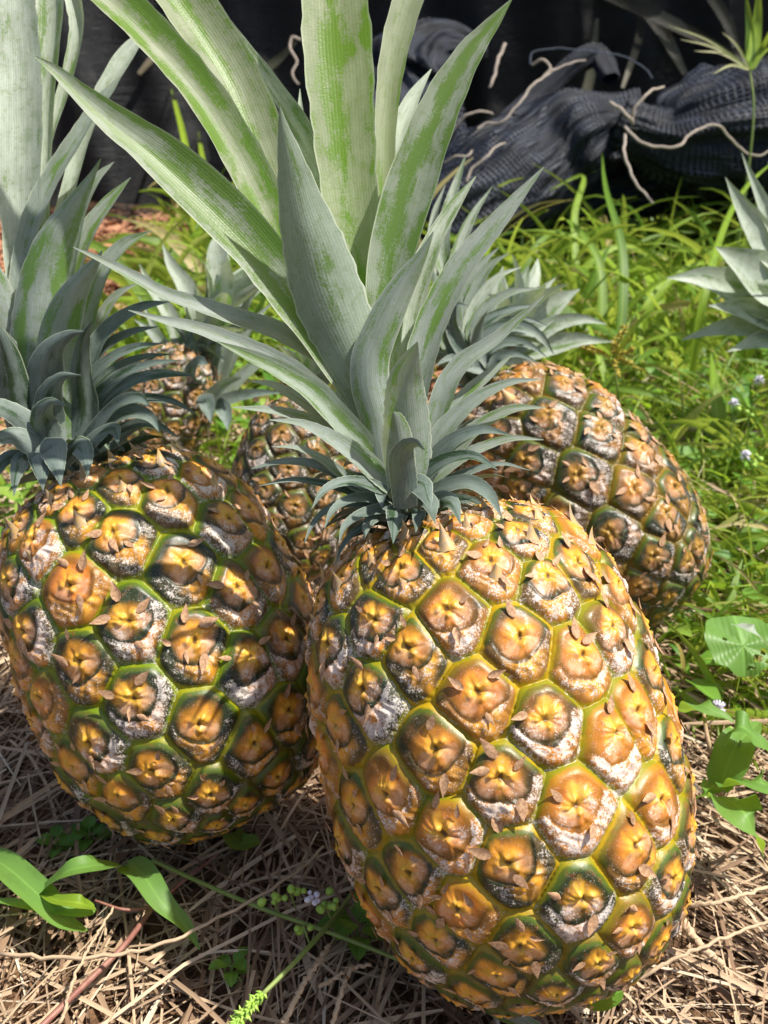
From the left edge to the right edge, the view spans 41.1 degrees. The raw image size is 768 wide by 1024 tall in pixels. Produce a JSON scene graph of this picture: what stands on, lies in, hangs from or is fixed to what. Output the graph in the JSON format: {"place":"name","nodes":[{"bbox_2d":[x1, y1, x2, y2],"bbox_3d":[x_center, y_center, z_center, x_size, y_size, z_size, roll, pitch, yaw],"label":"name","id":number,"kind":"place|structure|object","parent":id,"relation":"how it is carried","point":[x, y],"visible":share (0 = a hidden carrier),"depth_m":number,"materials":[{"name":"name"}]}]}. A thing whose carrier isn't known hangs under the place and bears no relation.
{"place":"outdoors","nodes":[
{"label":"outdoors","id":0,"kind":"place"},
{"bbox_2d":[0,201,767,1023],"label":"ground","id":1,"kind":"structure","parent":0,"point":[156,927],"depth_m":0.44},
{"bbox_2d":[36,825,73,858],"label":"clover sprig","id":2,"kind":"object","parent":1,"relation":"on","point":[64,842],"visible":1,"depth_m":0.49,"materials":[{"name":"green plant"}]},
{"bbox_2d":[70,816,111,850],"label":"clover sprig","id":3,"kind":"object","parent":1,"relation":"on","point":[88,825],"visible":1,"depth_m":0.49,"materials":[{"name":"green plant"}]},
{"bbox_2d":[171,90,197,238],"bbox_3d":[-0.368,-0.642,1.868,0.014,0.220,1.036,-5,27,-11],"label":"grass shoot","id":4,"kind":"object","parent":1,"relation":"on","point":[183,136],"depth_m":1.72,"materials":[{"name":"green plant"}]},
{"bbox_2d":[198,132,204,158],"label":"grass shoot","id":5,"kind":"object","parent":1,"relation":"on","point":[201,152],"depth_m":1.87,"materials":[{"name":"green plant"}]},
{"bbox_2d":[0,207,507,449],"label":"wood chips","id":6,"kind":"object","parent":1,"relation":"on","point":[108,228],"visible":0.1,"depth_m":1.78,"materials":[{"name":"brown wood"}]},
{"bbox_2d":[226,891,353,1023],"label":"seed spike","id":7,"kind":"object","parent":1,"relation":"on","point":[241,1015],"visible":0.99,"depth_m":0.37,"materials":[{"name":"green plant"}]},
{"bbox_2d":[0,372,767,1023],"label":"straw","id":8,"kind":"object","parent":1,"relation":"on","point":[724,872],"visible":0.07,"depth_m":0.44,"materials":[{"name":"beige plant"}]},
{"bbox_2d":[57,906,113,1023],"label":"dry stalk","id":9,"kind":"object","parent":8,"relation":"on","point":[64,1012],"visible":1,"depth_m":0.40,"materials":[{"name":"plant"}]},
{"bbox_2d":[0,847,217,1023],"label":"grass sprig","id":10,"kind":"object","parent":8,"relation":"on","point":[30,886],"depth_m":0.42,"materials":[{"name":"green plant"}]},
{"bbox_2d":[0,0,318,848],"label":"pineapple","id":11,"kind":"object","parent":8,"relation":"on","point":[156,606],"visible":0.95,"depth_m":0.42,"materials":[{"name":"orange plant"}]},
{"bbox_2d":[0,845,323,960],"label":"dry stalk","id":12,"kind":"object","parent":8,"relation":"on","point":[90,957],"visible":1,"depth_m":0.41,"materials":[{"name":"plant"}]},
{"bbox_2d":[111,239,293,454],"bbox_3d":[-0.143,-0.111,0.790,0.151,0.183,0.112,0,26,0],"label":"pineapple","id":13,"kind":"object","parent":8,"relation":"on","point":[208,389],"visible":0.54,"depth_m":0.78,"materials":[{"name":"green plant"}]},
{"bbox_2d":[208,947,250,986],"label":"weed sprig","id":14,"kind":"object","parent":8,"relation":"on","point":[231,976],"visible":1,"depth_m":0.41,"materials":[{"name":"green plant"}]},
{"bbox_2d":[223,828,261,849],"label":"tucked leaf","id":15,"kind":"object","parent":8,"relation":"on","point":[239,839],"visible":0.99,"depth_m":0.46,"materials":[{"name":"green plant"}]},
{"bbox_2d":[151,858,398,961],"bbox_3d":[-0.040,0.159,0.414,0.149,0.036,0.021,12,28,23],"label":"runner weed","id":16,"kind":"object","parent":8,"relation":"on","point":[296,891],"visible":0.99,"depth_m":0.41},
{"bbox_2d":[231,345,359,582],"bbox_3d":[-0.052,-0.048,0.654,0.086,0.181,0.137,12,29,24],"label":"pineapple","id":17,"kind":"object","parent":8,"relation":"on","point":[293,512],"visible":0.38,"depth_m":0.62,"materials":[{"name":"orange plant"}]},
{"bbox_2d":[280,943,330,1023],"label":"dry stalk","id":18,"kind":"object","parent":8,"relation":"on","point":[287,1015],"visible":1,"depth_m":0.39,"materials":[{"name":"plant"}]},
{"bbox_2d":[318,964,352,988],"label":"dry stalk","id":19,"kind":"object","parent":8,"relation":"on","point":[328,981],"visible":1,"depth_m":0.39,"materials":[{"name":"plant"}]},
{"bbox_2d":[330,962,371,1023],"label":"dry stalk","id":20,"kind":"object","parent":8,"relation":"on","point":[338,1002],"visible":1,"depth_m":0.39,"materials":[{"name":"plant"}]},
{"bbox_2d":[317,892,386,960],"bbox_3d":[-0.009,0.175,0.427,0.031,0.025,0.031,-20,33,-36],"label":"weed sprig","id":21,"kind":"object","parent":8,"relation":"on","point":[344,924],"visible":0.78,"depth_m":0.42,"materials":[{"name":"green plant"}]},
{"bbox_2d":[35,0,698,1019],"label":"pineapple","id":22,"kind":"object","parent":8,"relation":"on","point":[507,774],"visible":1,"depth_m":0.36,"materials":[{"name":"orange plant"}]},
{"bbox_2d":[487,255,612,365],"bbox_3d":[0.120,-0.158,0.800,0.102,0.085,0.067,-5,27,-11],"label":"pineapple cutting","id":23,"kind":"object","parent":8,"relation":"on","point":[554,303],"visible":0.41,"depth_m":0.79,"materials":[{"name":"green plant"}]},
{"bbox_2d":[484,990,623,1023],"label":"tucked leaf","id":24,"kind":"object","parent":8,"relation":"on","point":[614,999],"visible":0.32,"depth_m":0.38,"materials":[{"name":"green plant"}]},
{"bbox_2d":[428,155,712,626],"bbox_3d":[0.099,-0.065,0.620,0.220,0.264,0.116,18,31,32],"label":"pineapple","id":25,"kind":"object","parent":8,"relation":"on","point":[601,461],"visible":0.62,"depth_m":0.59,"materials":[{"name":"orange plant"}]},
{"bbox_2d":[457,286,767,770],"bbox_3d":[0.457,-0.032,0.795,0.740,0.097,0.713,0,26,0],"label":"grass","id":26,"kind":"structure","parent":8,"relation":"on","point":[730,592],"depth_m":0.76,"materials":[{"name":"green plant"}]},
{"bbox_2d":[639,919,767,979],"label":"dry stalk","id":27,"kind":"object","parent":8,"relation":"on","point":[685,955],"visible":0.84,"depth_m":0.40,"materials":[{"name":"plant"}]},
{"bbox_2d":[682,918,725,967],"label":"dry stalk","id":28,"kind":"object","parent":8,"relation":"on","point":[693,937],"visible":0.86,"depth_m":0.41,"materials":[{"name":"plant"}]},
{"bbox_2d":[687,885,767,908],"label":"dry stalk","id":29,"kind":"object","parent":8,"relation":"on","point":[722,900],"visible":0.73,"depth_m":0.42,"materials":[{"name":"plant"}]},
{"bbox_2d":[737,450,763,496],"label":"wild flower","id":30,"kind":"object","parent":8,"relation":"on","point":[745,454],"visible":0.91,"depth_m":0.74,"materials":[{"name":"plant"}]},
{"bbox_2d":[0,167,767,733],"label":"grass","id":31,"kind":"structure","parent":1,"relation":"on","point":[206,445],"depth_m":0.89,"materials":[{"name":"green plant"}]},
{"bbox_2d":[667,153,767,351],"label":"pineapple cutting","id":32,"kind":"object","parent":31,"relation":"on","point":[739,283],"visible":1,"depth_m":0.81,"materials":[{"name":"green plant"}]},
{"bbox_2d":[0,214,767,735],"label":"weeds","id":33,"kind":"object","parent":1,"relation":"on","point":[708,690],"visible":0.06,"depth_m":0.84,"materials":[{"name":"green plant"}]},
{"bbox_2d":[35,0,767,225],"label":"hanging net","id":34,"kind":"object","parent":1,"relation":"on","point":[376,34],"visible":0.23,"depth_m":1.86,"materials":[{"name":"black fabric"}]},
{"bbox_2d":[137,24,171,74],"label":"dead leaf","id":35,"kind":"object","parent":34,"relation":"attached to","point":[148,62],"visible":0.24,"depth_m":1.86,"materials":[{"name":"beige plant"}]},
{"bbox_2d":[266,41,296,69],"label":"dead leaf","id":36,"kind":"object","parent":34,"relation":"attached to","point":[276,60],"visible":0.5,"depth_m":1.86,"materials":[{"name":"plant"}]},
{"bbox_2d":[288,36,300,84],"bbox_3d":[-0.139,-0.706,1.601,0.020,0.070,0.035,0,26,0],"label":"twine","id":37,"kind":"object","parent":34,"relation":"attached to","point":[293,54],"visible":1,"depth_m":1.60,"materials":[{"name":"beige fabric"}]},
{"bbox_2d":[582,18,598,92],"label":"dead leaf","id":38,"kind":"object","parent":34,"relation":"attached to","point":[588,83],"visible":0.36,"depth_m":1.87,"materials":[{"name":"grey plant"}]},
{"bbox_2d":[621,15,644,87],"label":"dead leaf","id":39,"kind":"object","parent":34,"relation":"attached to","point":[633,56],"visible":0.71,"depth_m":1.86,"materials":[{"name":"plant"}]},
{"bbox_2d":[643,1,687,74],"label":"dead leaf","id":40,"kind":"object","parent":34,"relation":"attached to","point":[671,46],"visible":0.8,"depth_m":1.85,"materials":[{"name":"plant"}]},
{"bbox_2d":[606,0,742,58],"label":"dead leaf","id":41,"kind":"object","parent":34,"relation":"attached to","point":[664,19],"visible":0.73,"depth_m":1.84,"materials":[{"name":"grey plant"}]},
{"bbox_2d":[708,1,739,54],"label":"dead leaf","id":42,"kind":"object","parent":34,"relation":"attached to","point":[725,21],"visible":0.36,"depth_m":1.85,"materials":[{"name":"grey plant"}]},
{"bbox_2d":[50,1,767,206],"bbox_3d":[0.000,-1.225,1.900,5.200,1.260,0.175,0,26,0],"label":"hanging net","id":43,"kind":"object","parent":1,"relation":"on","point":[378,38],"visible":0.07,"depth_m":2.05,"materials":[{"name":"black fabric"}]},
{"bbox_2d":[85,157,767,393],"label":"grass","id":44,"kind":"structure","parent":1,"relation":"on","point":[188,251],"depth_m":1.24,"materials":[{"name":"green plant"}]},
{"bbox_2d":[372,17,487,148],"bbox_3d":[0.041,-0.695,1.777,0.281,0.293,0.291,0,26,0],"label":"netting roll","id":45,"kind":"object","parent":1,"relation":"on","point":[434,43],"visible":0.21,"depth_m":1.73,"materials":[{"name":"black fabric"}]},
{"bbox_2d":[531,210,560,245],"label":"grass shoot","id":46,"kind":"object","parent":1,"relation":"on","point":[545,224],"depth_m":1.51,"materials":[{"name":"green plant"}]},
{"bbox_2d":[551,174,585,296],"bbox_3d":[0.250,-0.351,1.348,0.054,0.153,0.212,0,26,0],"label":"grass shoot","id":47,"kind":"object","parent":1,"relation":"on","point":[574,219],"depth_m":1.35,"materials":[{"name":"green plant"}]},
{"bbox_2d":[559,217,607,338],"bbox_3d":[0.233,-0.265,1.195,0.025,0.133,0.232,-3,26,-7],"label":"grass shoot","id":48,"kind":"object","parent":1,"relation":"on","point":[602,286],"depth_m":1.16,"materials":[{"name":"green plant"}]},
{"bbox_2d":[582,311,612,394],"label":"grass shoot","id":49,"kind":"object","parent":1,"relation":"on","point":[602,369],"depth_m":1.01,"materials":[{"name":"green plant"}]},
{"bbox_2d":[602,156,628,393],"bbox_3d":[0.254,-0.285,1.172,0.019,0.190,0.418,2,26,4],"label":"grass shoot","id":50,"kind":"object","parent":1,"relation":"on","point":[622,315],"depth_m":1.07,"materials":[{"name":"green plant"}]},
{"bbox_2d":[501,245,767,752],"bbox_3d":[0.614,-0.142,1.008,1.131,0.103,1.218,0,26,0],"label":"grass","id":51,"kind":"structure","parent":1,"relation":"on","point":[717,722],"depth_m":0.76,"materials":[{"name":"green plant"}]},
{"bbox_2d":[513,151,757,253],"bbox_3d":[0.420,-0.497,1.605,0.711,0.176,0.196,0,26,0],"label":"netting roll","id":52,"kind":"object","parent":1,"relation":"on","point":[620,182],"visible":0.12,"depth_m":1.55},
{"bbox_2d":[420,87,644,249],"bbox_3d":[0.196,-0.485,1.495,0.397,0.244,0.215,-13,29,-24],"label":"netting roll","id":53,"kind":"object","parent":52,"relation":"on","point":[564,134],"visible":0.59,"depth_m":1.42,"materials":[{"name":"black fabric"}]},
{"bbox_2d":[444,150,472,163],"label":"twine","id":54,"kind":"object","parent":53,"relation":"attached to","point":[454,156],"visible":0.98,"depth_m":1.41,"materials":[{"name":"beige fabric"}]},
{"bbox_2d":[455,110,493,127],"bbox_3d":[0.128,-0.555,1.445,0.056,0.024,0.010,-4,26,-8],"label":"twine","id":55,"kind":"object","parent":53,"relation":"attached to","point":[468,114],"visible":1,"depth_m":1.44,"materials":[{"name":"beige fabric"}]},
{"bbox_2d":[465,143,505,181],"bbox_3d":[0.140,-0.474,1.388,0.072,0.046,0.011,-18,31,-32],"label":"twine","id":56,"kind":"object","parent":53,"relation":"on","point":[481,161],"visible":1,"depth_m":1.38,"materials":[{"name":"beige fabric"}]},
{"bbox_2d":[476,59,585,129],"bbox_3d":[0.213,-0.583,1.432,0.182,0.087,0.028,-14,29,-27],"label":"twine","id":57,"kind":"object","parent":53,"relation":"attached to","point":[516,106],"visible":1,"depth_m":1.42,"materials":[{"name":"beige fabric"}]},
{"bbox_2d":[531,58,553,75],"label":"twine","id":58,"kind":"object","parent":57,"relation":"attached to","point":[550,69],"visible":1,"depth_m":1.44,"materials":[{"name":"beige fabric"}]},
{"bbox_2d":[497,42,619,116],"bbox_3d":[0.265,-0.651,1.611,0.212,0.158,0.086,-11,28,-21],"label":"netting roll","id":59,"kind":"object","parent":53,"relation":"attached to","point":[604,67],"visible":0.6,"depth_m":1.60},
{"bbox_2d":[489,42,506,87],"bbox_3d":[0.176,-0.693,1.589,0.008,0.063,0.061,12,28,22],"label":"twine","id":60,"kind":"object","parent":59,"relation":"attached to","point":[497,62],"visible":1,"depth_m":1.58,"materials":[{"name":"beige fabric"}]},
{"bbox_2d":[610,55,767,208],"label":"netting roll","id":61,"kind":"object","parent":52,"relation":"on","point":[677,114],"visible":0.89,"depth_m":1.42,"materials":[{"name":"black fabric"}]},
{"bbox_2d":[529,47,652,78],"bbox_3d":[0.303,-0.657,1.498,0.179,0.041,0.032,4,26,9],"label":"cord","id":62,"kind":"object","parent":61,"relation":"on","point":[588,51],"visible":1,"depth_m":1.50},
{"bbox_2d":[632,86,664,120],"bbox_3d":[0.350,-0.536,1.347,0.068,0.043,0.010,-22,33,-37],"label":"twine","id":63,"kind":"object","parent":61,"relation":"attached to","point":[642,99],"visible":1,"depth_m":1.33,"materials":[{"name":"beige fabric"}]},
{"bbox_2d":[609,101,633,124],"bbox_3d":[0.309,-0.520,1.335,0.035,0.029,0.013,11,28,21],"label":"twine","id":64,"kind":"object","parent":63,"relation":"attached to","point":[622,110],"visible":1,"depth_m":1.33,"materials":[{"name":"beige fabric"}]},
{"bbox_2d":[624,123,767,156],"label":"twine","id":65,"kind":"object","parent":61,"relation":"attached to","point":[686,138],"visible":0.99,"depth_m":1.33,"materials":[{"name":"beige fabric"}]},
{"bbox_2d":[622,133,653,203],"bbox_3d":[0.318,-0.439,1.307,0.020,0.077,0.087,-8,27,-15],"label":"twine","id":66,"kind":"object","parent":65,"relation":"hanging from","point":[630,170],"visible":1,"depth_m":1.30,"materials":[{"name":"beige fabric"}]},
{"bbox_2d":[559,310,725,401],"bbox_3d":[0.213,-0.125,0.907,0.140,0.136,0.126,0,26,0],"label":"sedge","id":67,"kind":"object","parent":1,"relation":"on","point":[619,352],"visible":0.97,"depth_m":0.85,"materials":[{"name":"green plant"}]},
{"bbox_2d":[596,382,703,412],"bbox_3d":[0.213,-0.106,0.934,0.174,0.036,0.044,20,32,35],"label":"grass shoot","id":68,"kind":"object","parent":1,"relation":"on","point":[631,389],"depth_m":0.90,"materials":[{"name":"green plant"}]},
{"bbox_2d":[636,265,668,342],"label":"grass shoot","id":69,"kind":"object","parent":1,"relation":"on","point":[649,281],"depth_m":1.18,"materials":[{"name":"green plant"}]},
{"bbox_2d":[645,319,679,338],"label":"grass shoot","id":70,"kind":"object","parent":1,"relation":"on","point":[657,328],"depth_m":1.14,"materials":[{"name":"green plant"}]},
{"bbox_2d":[669,0,767,244],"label":"seeding grass","id":71,"kind":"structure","parent":1,"relation":"on","point":[756,50],"depth_m":1.22,"materials":[{"name":"green plant"}]},
{"bbox_2d":[710,352,727,450],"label":"grass shoot","id":72,"kind":"object","parent":1,"relation":"on","point":[718,406],"depth_m":0.89,"materials":[{"name":"green plant"}]},
{"bbox_2d":[678,699,767,856],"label":"broad weed","id":73,"kind":"object","parent":1,"relation":"on","point":[731,751],"visible":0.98,"depth_m":0.47,"materials":[{"name":"green plant"}]},
{"bbox_2d":[686,165,767,396],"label":"grass shoot","id":74,"kind":"object","parent":1,"relation":"on","point":[702,306],"depth_m":0.96,"materials":[{"name":"green plant"}]},
{"bbox_2d":[713,699,750,735],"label":"wild flower","id":75,"kind":"object","parent":1,"relation":"on","point":[717,704],"visible":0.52,"depth_m":0.52,"materials":[{"name":"white plant"}]},
{"bbox_2d":[705,616,767,685],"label":"vine leaf plant","id":76,"kind":"object","parent":1,"relation":"on","point":[733,655],"visible":1,"depth_m":0.55,"materials":[{"name":"green plant"}]},
{"bbox_2d":[712,532,767,559],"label":"grass shoot","id":77,"kind":"object","parent":1,"relation":"on","point":[725,544],"depth_m":0.68,"materials":[{"name":"green plant"}]},
{"bbox_2d":[728,398,753,476],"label":"wild flower","id":78,"kind":"object","parent":1,"relation":"on","point":[733,402],"visible":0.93,"depth_m":0.80,"materials":[{"name":"white plant"}]},
{"bbox_2d":[747,375,764,473],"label":"wild flower","id":79,"kind":"object","parent":1,"relation":"on","point":[758,380],"visible":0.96,"depth_m":0.80,"materials":[{"name":"green plant"}]}
]}

